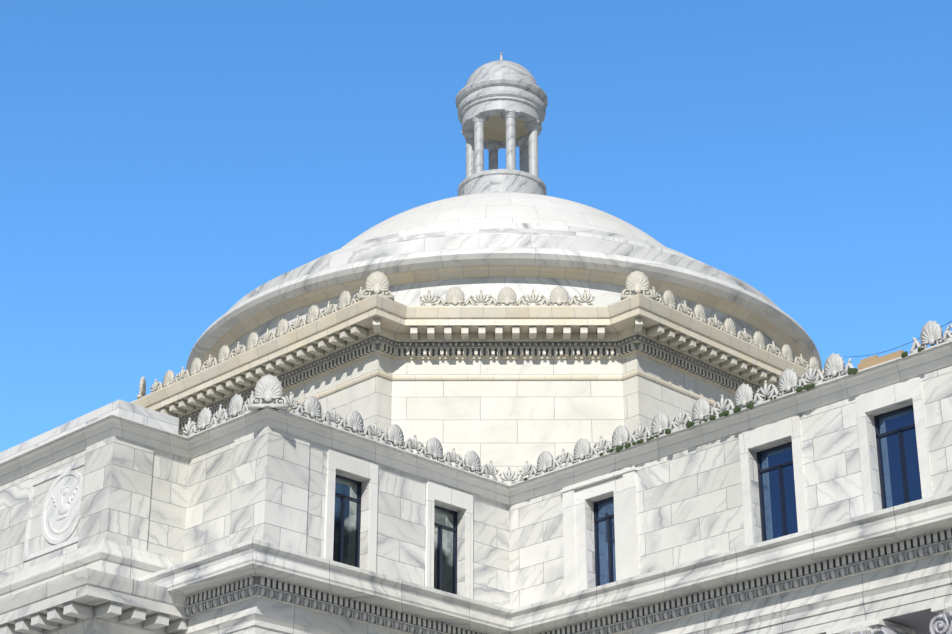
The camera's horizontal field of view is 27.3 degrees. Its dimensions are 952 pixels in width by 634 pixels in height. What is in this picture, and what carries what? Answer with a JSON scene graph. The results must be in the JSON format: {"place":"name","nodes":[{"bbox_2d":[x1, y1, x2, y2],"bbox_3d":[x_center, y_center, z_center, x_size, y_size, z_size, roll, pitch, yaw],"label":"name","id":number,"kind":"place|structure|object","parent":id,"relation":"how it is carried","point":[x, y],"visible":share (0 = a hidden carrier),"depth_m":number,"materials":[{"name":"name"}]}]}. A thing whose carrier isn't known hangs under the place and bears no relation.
{"place":"outdoors","nodes":[
{"label":"outdoors","id":0,"kind":"place"},
{"bbox_2d":[0,365,951,608],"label":"attic walls","id":1,"kind":"structure","parent":0,"point":[690,504],"depth_m":40.39,"materials":[{"name":"white stone"}]},
{"bbox_2d":[23,460,84,561],"bbox_3d":[-8.589,3.963,40.540,0.070,1.750,2.500,22,-32,-40],"label":"relief medallion","id":2,"kind":"object","parent":1,"relation":"attached to","point":[60,516],"visible":0.96,"depth_m":40.56,"materials":[{"name":"stone"}]},
{"bbox_2d":[77,427,309,552],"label":"attic corner piers","id":3,"kind":"structure","parent":1,"relation":"attached to","point":[269,494],"depth_m":39.43,"materials":[{"name":"white stone"}]},
{"bbox_2d":[333,474,361,567],"bbox_3d":[-2.773,4.573,40.311,0.970,2.690,0.080,22,-32,-40],"label":"window","id":4,"kind":"structure","parent":1,"relation":"in","point":[347,528],"depth_m":40.57,"materials":[{"name":"black"}]},
{"bbox_2d":[434,505,456,594],"bbox_3d":[-0.779,5.381,42.118,0.970,2.690,0.080,22,-32,-40],"label":"window","id":5,"kind":"structure","parent":1,"relation":"in","point":[445,550],"depth_m":42.38,"materials":[{"name":"black"}]},
{"bbox_2d":[0,340,951,504],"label":"cornice","id":6,"kind":"structure","parent":1,"relation":"on","point":[932,358],"depth_m":40.42,"materials":[{"name":"white stone"}]},
{"bbox_2d":[0,399,178,462],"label":"parapet coping","id":7,"kind":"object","parent":6,"relation":"on","point":[141,414],"depth_m":41.08,"materials":[{"name":"stone"}]},
{"bbox_2d":[182,418,196,436],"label":"leaf ornament","id":8,"kind":"object","parent":6,"relation":"on","point":[188,425],"visible":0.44,"depth_m":41.04,"materials":[{"name":"stone"}]},
{"bbox_2d":[188,407,218,435],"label":"shell ornament","id":9,"kind":"object","parent":6,"relation":"on","point":[206,419],"visible":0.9,"depth_m":40.69,"materials":[{"name":"stone"}]},
{"bbox_2d":[213,405,227,423],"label":"leaf ornament","id":10,"kind":"object","parent":6,"relation":"on","point":[219,413],"visible":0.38,"depth_m":40.36,"materials":[{"name":"stone"}]},
{"bbox_2d":[219,394,251,423],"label":"shell ornament","id":11,"kind":"object","parent":6,"relation":"on","point":[237,406],"visible":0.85,"depth_m":40.02,"materials":[{"name":"stone"}]},
{"bbox_2d":[244,391,254,410],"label":"leaf ornament","id":12,"kind":"object","parent":6,"relation":"on","point":[252,396],"visible":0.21,"depth_m":39.73,"materials":[{"name":"stone"}]},
{"bbox_2d":[247,373,287,409],"bbox_3d":[-4.170,1.495,39.396,0.805,0.782,0.146,0,-24,0],"label":"shell ornament","id":13,"kind":"object","parent":6,"relation":"on","point":[268,388],"visible":1,"depth_m":39.32,"materials":[{"name":"stone"}]},
{"bbox_2d":[285,392,298,412],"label":"leaf ornament","id":14,"kind":"object","parent":6,"relation":"on","point":[291,403],"visible":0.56,"depth_m":39.72,"materials":[{"name":"stone"}]},
{"bbox_2d":[294,395,330,424],"bbox_3d":[-3.352,1.889,40.111,0.958,0.641,0.120,22,-32,-40],"label":"shell ornament","id":15,"kind":"object","parent":6,"relation":"on","point":[311,408],"visible":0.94,"depth_m":40.09,"materials":[{"name":"stone"}]},
{"bbox_2d":[326,407,341,428],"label":"leaf ornament","id":16,"kind":"object","parent":6,"relation":"on","point":[333,416],"visible":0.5,"depth_m":40.45,"materials":[{"name":"stone"}]},
{"bbox_2d":[337,410,372,438],"bbox_3d":[-2.533,2.220,40.852,0.958,0.641,0.120,22,-32,-40],"label":"shell ornament","id":17,"kind":"object","parent":6,"relation":"on","point":[353,422],"visible":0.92,"depth_m":40.83,"materials":[{"name":"stone"}]},
{"bbox_2d":[368,421,382,442],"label":"leaf ornament","id":18,"kind":"object","parent":6,"relation":"on","point":[374,430],"visible":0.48,"depth_m":41.19,"materials":[{"name":"stone"}]},
{"bbox_2d":[379,423,412,451],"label":"shell ornament","id":19,"kind":"object","parent":6,"relation":"on","point":[394,435],"visible":0.88,"depth_m":41.57,"materials":[{"name":"stone"}]},
{"bbox_2d":[407,434,422,455],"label":"leaf ornament","id":20,"kind":"object","parent":6,"relation":"on","point":[414,443],"visible":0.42,"depth_m":41.93,"materials":[{"name":"stone"}]},
{"bbox_2d":[419,437,451,464],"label":"shell ornament","id":21,"kind":"object","parent":6,"relation":"on","point":[433,449],"visible":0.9,"depth_m":42.31,"materials":[{"name":"stone"}]},
{"bbox_2d":[446,447,460,468],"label":"ornament","id":22,"kind":"object","parent":6,"relation":"on","point":[453,456],"visible":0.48,"depth_m":42.67,"materials":[{"name":"stone"}]},
{"bbox_2d":[186,354,744,484],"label":"drum wall","id":23,"kind":"structure","parent":6,"relation":"on","point":[504,425],"depth_m":46.42,"materials":[{"name":"white stone"}]},
{"bbox_2d":[137,377,145,398],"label":"shell ornament","id":24,"kind":"object","parent":23,"relation":"on","point":[142,389],"visible":0.71,"depth_m":52.20,"materials":[{"name":"beige stone"}]},
{"bbox_2d":[354,287,364,301],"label":"palmette ornament","id":25,"kind":"object","parent":23,"relation":"on","point":[358,296],"visible":0.25,"depth_m":46.70,"materials":[{"name":"beige stone"}]},
{"bbox_2d":[360,270,393,299],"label":"shell ornament","id":26,"kind":"object","parent":23,"relation":"on","point":[376,282],"visible":0.96,"depth_m":46.27,"materials":[{"name":"beige stone"}]},
{"bbox_2d":[419,290,438,305],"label":"palmette ornament","id":27,"kind":"object","parent":23,"relation":"on","point":[428,298],"visible":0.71,"depth_m":46.80,"materials":[{"name":"beige stone"}]},
{"bbox_2d":[435,286,474,305],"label":"shell ornament","id":28,"kind":"object","parent":23,"relation":"on","point":[455,296],"visible":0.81,"depth_m":46.79,"materials":[{"name":"beige stone"}]},
{"bbox_2d":[130,293,820,434],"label":"cornice","id":29,"kind":"structure","parent":23,"relation":"attached to","point":[615,319],"depth_m":46.74,"materials":[{"name":"beige stone"}]},
{"bbox_2d":[150,379,158,392],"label":"palmette ornament","id":30,"kind":"object","parent":29,"relation":"on","point":[155,385],"visible":0.4,"depth_m":51.96,"materials":[{"name":"beige stone"}]},
{"bbox_2d":[157,369,178,389],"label":"shell ornament","id":31,"kind":"object","parent":29,"relation":"on","point":[169,378],"visible":0.69,"depth_m":51.59,"materials":[{"name":"beige stone"}]},
{"bbox_2d":[177,367,185,380],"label":"ornament","id":32,"kind":"object","parent":29,"relation":"on","point":[181,376],"visible":0.4,"depth_m":51.20,"materials":[{"name":"beige stone"}]},
{"bbox_2d":[184,357,205,377],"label":"shell ornament","id":33,"kind":"object","parent":29,"relation":"on","point":[196,366],"visible":0.5,"depth_m":50.83,"materials":[{"name":"beige stone"}]},
{"bbox_2d":[204,355,213,368],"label":"palmette ornament","id":34,"kind":"object","parent":29,"relation":"on","point":[209,361],"visible":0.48,"depth_m":50.44,"materials":[{"name":"beige stone"}]},
{"bbox_2d":[212,345,233,365],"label":"shell ornament","id":35,"kind":"object","parent":29,"relation":"on","point":[224,353],"visible":0.62,"depth_m":50.07,"materials":[{"name":"beige stone"}]},
{"bbox_2d":[232,342,241,355],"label":"palmette ornament","id":36,"kind":"object","parent":29,"relation":"on","point":[238,349],"visible":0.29,"depth_m":49.68,"materials":[{"name":"beige stone"}]},
{"bbox_2d":[240,332,262,352],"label":"shell ornament","id":37,"kind":"object","parent":29,"relation":"on","point":[253,340],"visible":0.6,"depth_m":49.32,"materials":[{"name":"beige stone"}]},
{"bbox_2d":[261,329,271,342],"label":"palmette ornament","id":38,"kind":"object","parent":29,"relation":"on","point":[267,336],"visible":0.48,"depth_m":48.92,"materials":[{"name":"beige stone"}]},
{"bbox_2d":[269,319,293,340],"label":"shell ornament","id":39,"kind":"object","parent":29,"relation":"on","point":[282,327],"visible":0.67,"depth_m":48.56,"materials":[{"name":"beige stone"}]},
{"bbox_2d":[291,315,302,329],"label":"palmette ornament","id":40,"kind":"object","parent":29,"relation":"on","point":[297,322],"visible":0.38,"depth_m":48.17,"materials":[{"name":"beige stone"}]},
{"bbox_2d":[300,305,323,326],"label":"shell ornament","id":41,"kind":"object","parent":29,"relation":"on","point":[313,313],"visible":0.67,"depth_m":47.81,"materials":[{"name":"beige stone"}]},
{"bbox_2d":[322,301,333,315],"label":"palmette ornament","id":42,"kind":"object","parent":29,"relation":"on","point":[328,309],"visible":0.52,"depth_m":47.41,"materials":[{"name":"beige stone"}]},
{"bbox_2d":[331,291,355,312],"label":"shell ornament","id":43,"kind":"object","parent":29,"relation":"on","point":[345,299],"visible":0.56,"depth_m":47.05,"materials":[{"name":"beige stone"}]},
{"bbox_2d":[160,318,791,432],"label":"octagon modillions","id":44,"kind":"object","parent":29,"relation":"attached to","point":[312,350],"visible":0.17,"depth_m":47.20,"materials":[{"name":"beige stone"}]},
{"bbox_2d":[621,271,654,299],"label":"shell ornament","id":45,"kind":"object","parent":29,"relation":"on","point":[636,282],"visible":0.92,"depth_m":46.25,"materials":[{"name":"beige stone"}]},
{"bbox_2d":[650,286,659,300],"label":"palmette ornament","id":46,"kind":"object","parent":29,"relation":"on","point":[655,293],"visible":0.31,"depth_m":46.67,"materials":[{"name":"beige stone"}]},
{"bbox_2d":[179,334,775,423],"bbox_3d":[0.776,4.295,54.671,17.390,0.285,17.390,22,-32,-40],"label":"octagon recess","id":47,"kind":"object","parent":23,"relation":"attached to","point":[518,354],"visible":0.17,"depth_m":46.83,"materials":[{"name":"beige stone"}]},
{"bbox_2d":[471,290,490,305],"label":"palmette ornament","id":48,"kind":"object","parent":23,"relation":"on","point":[481,298],"visible":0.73,"depth_m":46.79,"materials":[{"name":"beige stone"}]},
{"bbox_2d":[340,192,663,248],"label":"dome","id":49,"kind":"structure","parent":23,"relation":"on","point":[503,207],"depth_m":52.32,"materials":[{"name":"white stone"}]},
{"bbox_2d":[455,60,547,195],"bbox_3d":[0.776,-4.982,58.821,2.800,5.910,2.800,22,-32,-40],"label":"lantern","id":50,"kind":"object","parent":49,"relation":"on","point":[509,92],"visible":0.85,"depth_m":58.30,"materials":[{"name":"stone"}]},
{"bbox_2d":[484,115,527,141],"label":"lantern ceiling","id":51,"kind":"structure","parent":50,"relation":"attached to","point":[494,128],"depth_m":59.91,"materials":[{"name":"beige stone"}]},
{"bbox_2d":[487,286,526,305],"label":"shell ornament","id":52,"kind":"object","parent":23,"relation":"on","point":[507,296],"visible":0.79,"depth_m":46.78,"materials":[{"name":"beige stone"}]},
{"bbox_2d":[524,290,542,305],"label":"palmette ornament","id":53,"kind":"object","parent":23,"relation":"on","point":[533,298],"visible":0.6,"depth_m":46.79,"materials":[{"name":"beige stone"}]},
{"bbox_2d":[539,286,578,305],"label":"shell ornament","id":54,"kind":"object","parent":23,"relation":"on","point":[558,296],"visible":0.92,"depth_m":46.78,"materials":[{"name":"beige stone"}]},
{"bbox_2d":[576,290,594,305],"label":"palmette ornament","id":55,"kind":"object","parent":23,"relation":"on","point":[585,298],"visible":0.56,"depth_m":46.78,"materials":[{"name":"beige stone"}]},
{"bbox_2d":[658,290,681,311],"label":"shell ornament","id":56,"kind":"object","parent":23,"relation":"on","point":[668,299],"visible":0.62,"depth_m":47.02,"materials":[{"name":"beige stone"}]},
{"bbox_2d":[680,301,690,315],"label":"palmette ornament","id":57,"kind":"object","parent":23,"relation":"on","point":[684,308],"visible":0.42,"depth_m":47.38,"materials":[{"name":"beige stone"}]},
{"bbox_2d":[689,304,712,325],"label":"shell ornament","id":58,"kind":"object","parent":23,"relation":"on","point":[699,313],"visible":0.62,"depth_m":47.77,"materials":[{"name":"beige stone"}]},
{"bbox_2d":[711,315,721,327],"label":"palmette ornament","id":59,"kind":"object","parent":23,"relation":"on","point":[715,322],"visible":0.38,"depth_m":48.13,"materials":[{"name":"beige stone"}]},
{"bbox_2d":[719,318,742,338],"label":"shell ornament","id":60,"kind":"object","parent":23,"relation":"on","point":[729,326],"visible":0.58,"depth_m":48.53,"materials":[{"name":"beige stone"}]},
{"bbox_2d":[741,328,750,342],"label":"palmette ornament","id":61,"kind":"object","parent":23,"relation":"on","point":[745,335],"visible":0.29,"depth_m":48.90,"materials":[{"name":"beige stone"}]},
{"bbox_2d":[749,331,771,352],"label":"shell ornament","id":62,"kind":"object","parent":23,"relation":"on","point":[758,339],"visible":0.56,"depth_m":49.28,"materials":[{"name":"beige stone"}]},
{"bbox_2d":[769,341,778,354],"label":"palmette ornament","id":63,"kind":"object","parent":23,"relation":"on","point":[773,348],"visible":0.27,"depth_m":49.64,"materials":[{"name":"beige stone"}]},
{"bbox_2d":[777,344,798,364],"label":"shell ornament","id":64,"kind":"object","parent":23,"relation":"on","point":[786,352],"visible":0.69,"depth_m":50.02,"materials":[{"name":"beige stone"}]},
{"bbox_2d":[797,354,806,366],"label":"palmette ornament","id":65,"kind":"object","parent":23,"relation":"on","point":[801,360],"visible":0.35,"depth_m":50.39,"materials":[{"name":"beige stone"}]},
{"bbox_2d":[805,357,823,373],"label":"shell ornament","id":66,"kind":"object","parent":23,"relation":"on","point":[814,363],"visible":0.31,"depth_m":50.77,"materials":[{"name":"beige stone"}]},
{"bbox_2d":[457,450,488,477],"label":"shell ornament","id":67,"kind":"object","parent":6,"relation":"on","point":[471,462],"visible":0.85,"depth_m":43.05,"materials":[{"name":"stone"}]},
{"bbox_2d":[485,460,499,481],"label":"palmette ornament","id":68,"kind":"object","parent":6,"relation":"on","point":[490,469],"visible":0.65,"depth_m":43.42,"materials":[{"name":"stone"}]},
{"bbox_2d":[499,466,518,483],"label":"ornament","id":69,"kind":"object","parent":6,"relation":"on","point":[508,476],"visible":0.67,"depth_m":43.77,"materials":[{"name":"stone"}]},
{"bbox_2d":[519,460,534,481],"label":"ornament","id":70,"kind":"object","parent":6,"relation":"on","point":[526,469],"visible":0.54,"depth_m":43.44,"materials":[{"name":"stone"}]},
{"bbox_2d":[528,450,560,478],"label":"shell ornament","id":71,"kind":"object","parent":6,"relation":"on","point":[545,463],"visible":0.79,"depth_m":43.08,"materials":[{"name":"stone"}]},
{"bbox_2d":[555,448,571,467],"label":"ornament","id":72,"kind":"object","parent":6,"relation":"on","point":[563,456],"visible":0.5,"depth_m":42.71,"materials":[{"name":"stone"}]},
{"bbox_2d":[565,438,599,466],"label":"shell ornament","id":73,"kind":"object","parent":6,"relation":"on","point":[583,450],"visible":0.85,"depth_m":42.36,"materials":[{"name":"stone"}]},
{"bbox_2d":[593,436,608,456],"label":"ornament","id":74,"kind":"object","parent":6,"relation":"on","point":[601,444],"visible":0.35,"depth_m":42.00,"materials":[{"name":"stone"}]},
{"bbox_2d":[603,425,637,453],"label":"shell ornament","id":75,"kind":"object","parent":6,"relation":"on","point":[620,436],"visible":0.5,"depth_m":41.66,"materials":[{"name":"stone"}]},
{"bbox_2d":[632,422,648,441],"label":"roof ornament","id":76,"kind":"object","parent":6,"relation":"on","point":[640,432],"visible":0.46,"depth_m":41.28,"materials":[{"name":"stone"}]},
{"bbox_2d":[642,411,677,439],"bbox_3d":[3.854,2.267,40.957,0.120,0.641,0.958,22,-32,-40],"label":"shell ornament","id":77,"kind":"object","parent":6,"relation":"on","point":[660,424],"visible":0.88,"depth_m":40.94,"materials":[{"name":"stone"}]},
{"bbox_2d":[673,409,689,430],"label":"roof ornament","id":78,"kind":"object","parent":6,"relation":"on","point":[681,418],"visible":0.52,"depth_m":40.56,"materials":[{"name":"stone"}]},
{"bbox_2d":[683,398,718,427],"bbox_3d":[4.632,1.947,40.242,0.120,0.641,0.958,22,-32,-40],"label":"shell ornament","id":79,"kind":"object","parent":6,"relation":"on","point":[701,410],"visible":0.79,"depth_m":40.22,"materials":[{"name":"stone"}]},
{"bbox_2d":[713,395,731,414],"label":"roof ornament","id":80,"kind":"object","parent":6,"relation":"on","point":[722,405],"visible":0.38,"depth_m":39.85,"materials":[{"name":"stone"}]},
{"bbox_2d":[524,347,924,480],"bbox_3d":[2.522,2.288,40.336,16.199,0.188,4.942,-9,-26,18],"label":"gutter moss","id":81,"kind":"object","parent":6,"relation":"on","point":[807,387],"visible":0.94,"depth_m":39.52,"materials":[{"name":"green plant"}]},
{"bbox_2d":[726,383,763,412],"bbox_3d":[5.411,1.627,39.526,0.120,0.641,0.958,22,-32,-40],"label":"shell ornament","id":82,"kind":"object","parent":6,"relation":"on","point":[744,394],"visible":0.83,"depth_m":39.50,"materials":[{"name":"stone"}]},
{"bbox_2d":[757,380,775,403],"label":"roof ornament","id":83,"kind":"object","parent":6,"relation":"on","point":[766,390],"visible":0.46,"depth_m":39.14,"materials":[{"name":"stone"}]},
{"bbox_2d":[768,368,807,398],"bbox_3d":[6.189,1.307,38.811,0.120,0.641,0.958,22,-32,-40],"label":"shell ornament","id":84,"kind":"object","parent":6,"relation":"on","point":[788,382],"visible":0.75,"depth_m":38.80,"materials":[{"name":"stone"}]},
{"bbox_2d":[801,365,820,385],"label":"roof ornament","id":85,"kind":"object","parent":6,"relation":"on","point":[811,376],"visible":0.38,"depth_m":38.42,"materials":[{"name":"stone"}]},
{"bbox_2d":[814,353,853,384],"bbox_3d":[6.967,0.987,38.095,0.120,0.641,0.958,22,-32,-40],"label":"shell ornament","id":86,"kind":"object","parent":6,"relation":"on","point":[834,366],"visible":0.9,"depth_m":38.08,"materials":[{"name":"stone"}]},
{"bbox_2d":[857,350,903,370],"bbox_3d":[7.716,0.837,37.336,0.100,0.270,1.000,22,-32,-40],"label":"broken crest stump","id":87,"kind":"object","parent":6,"relation":"on","point":[870,361],"visible":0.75,"depth_m":37.36,"materials":[{"name":"beige stone"}]},
{"bbox_2d":[910,320,951,353],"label":"shell ornament","id":88,"kind":"object","parent":6,"relation":"on","point":[931,334],"visible":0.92,"depth_m":36.64,"materials":[{"name":"stone"}]},
{"bbox_2d":[593,496,615,586],"bbox_3d":[2.857,5.129,41.555,0.080,2.690,0.820,22,-32,-40],"label":"window","id":89,"kind":"structure","parent":1,"relation":"in","point":[604,541],"depth_m":41.80,"materials":[{"name":"blue glass"}]},
{"bbox_2d":[324,377,932,598],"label":"window frames","id":90,"kind":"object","parent":1,"relation":"attached to","point":[624,489],"visible":0.79,"depth_m":40.66,"materials":[{"name":"white stone"}]},
{"bbox_2d":[757,442,797,541],"bbox_3d":[6.062,3.811,38.608,0.080,2.690,1.080,22,-32,-40],"label":"window","id":91,"kind":"structure","parent":1,"relation":"in","point":[777,499],"depth_m":38.85,"materials":[{"name":"blue glass"}]},
{"bbox_2d":[874,404,921,508],"bbox_3d":[8.050,2.994,36.781,0.080,2.690,1.060,22,-32,-40],"label":"window","id":92,"kind":"structure","parent":1,"relation":"in","point":[898,461],"depth_m":37.01,"materials":[{"name":"blue glass"}]},
{"bbox_2d":[0,0,951,451],"label":"sky","id":93,"kind":"structure","parent":0,"point":[163,163],"materials":[{"name":"blue"}]},
{"bbox_2d":[227,223,778,311],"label":"dome steps","id":94,"kind":"structure","parent":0,"point":[480,235],"depth_m":49.30,"materials":[{"name":"white stone"}]},
{"bbox_2d":[186,247,821,372],"bbox_3d":[0.776,2.013,55.692,17.900,0.515,17.900,22,-32,-40],"label":"dome rim","id":95,"kind":"object","parent":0,"point":[783,321],"visible":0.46,"depth_m":48.47,"materials":[{"name":"white stone"}]},
{"bbox_2d":[202,265,806,364],"bbox_3d":[0.776,2.332,55.549,17.220,0.185,17.220,22,-32,-40],"label":"dome base","id":96,"kind":"object","parent":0,"point":[769,329],"visible":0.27,"depth_m":48.87,"materials":[{"name":"white stone"}]},
{"bbox_2d":[230,277,781,355],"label":"drum wall","id":97,"kind":"structure","parent":0,"point":[410,294],"depth_m":48.06,"materials":[{"name":"white stone"}]},
{"bbox_2d":[822,609,935,633],"bbox_3d":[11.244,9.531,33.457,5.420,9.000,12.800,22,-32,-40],"label":"portico ceiling","id":98,"kind":"structure","parent":0,"point":[918,622],"depth_m":35.45,"materials":[{"name":"stone"}]},
{"bbox_2d":[826,618,915,633],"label":"ionic column","id":99,"kind":"structure","parent":98,"relation":"attached to","point":[878,626],"depth_m":35.41,"materials":[{"name":"stone"}]},
{"bbox_2d":[929,602,951,633],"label":"ionic column","id":100,"kind":"structure","parent":98,"relation":"attached to","point":[941,621],"depth_m":34.34,"materials":[{"name":"stone"}]},
{"bbox_2d":[853,321,951,356],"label":"cable","id":101,"kind":"object","parent":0,"point":[897,347],"visible":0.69,"depth_m":48.14,"materials":[{"name":"grey"}]},
{"bbox_3d":[-1.181,10.276,37.215,6.950,7.250,10.010,22,-32,-40],"label":"main wall","id":102,"kind":"object","parent":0,"visible":0},
{"bbox_2d":[139,491,951,633],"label":"entablature","id":103,"kind":"structure","parent":102,"relation":"on","point":[923,583],"depth_m":37.46,"materials":[{"name":"stone"}]},
{"bbox_2d":[0,539,189,633],"bbox_3d":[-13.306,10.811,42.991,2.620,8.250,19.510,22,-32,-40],"label":"cornice","id":104,"kind":"structure","parent":103,"relation":"attached to","point":[99,572],"depth_m":38.45,"materials":[{"name":"white stone"}]},
{"bbox_2d":[0,601,188,633],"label":"cornice brackets","id":105,"kind":"object","parent":104,"relation":"attached to","point":[53,618],"visible":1,"depth_m":38.11,"materials":[{"name":"white stone"}]},
{"bbox_2d":[184,531,951,633],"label":"entablature recess","id":106,"kind":"object","parent":103,"relation":"attached to","point":[254,588],"visible":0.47,"depth_m":37.66,"materials":[{"name":"grey stone"}]},
{"bbox_2d":[185,528,951,633],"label":"entablature eggs","id":107,"kind":"object","parent":103,"relation":"attached to","point":[449,629],"visible":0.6,"depth_m":37.96,"materials":[{"name":"stone"}]}
]}

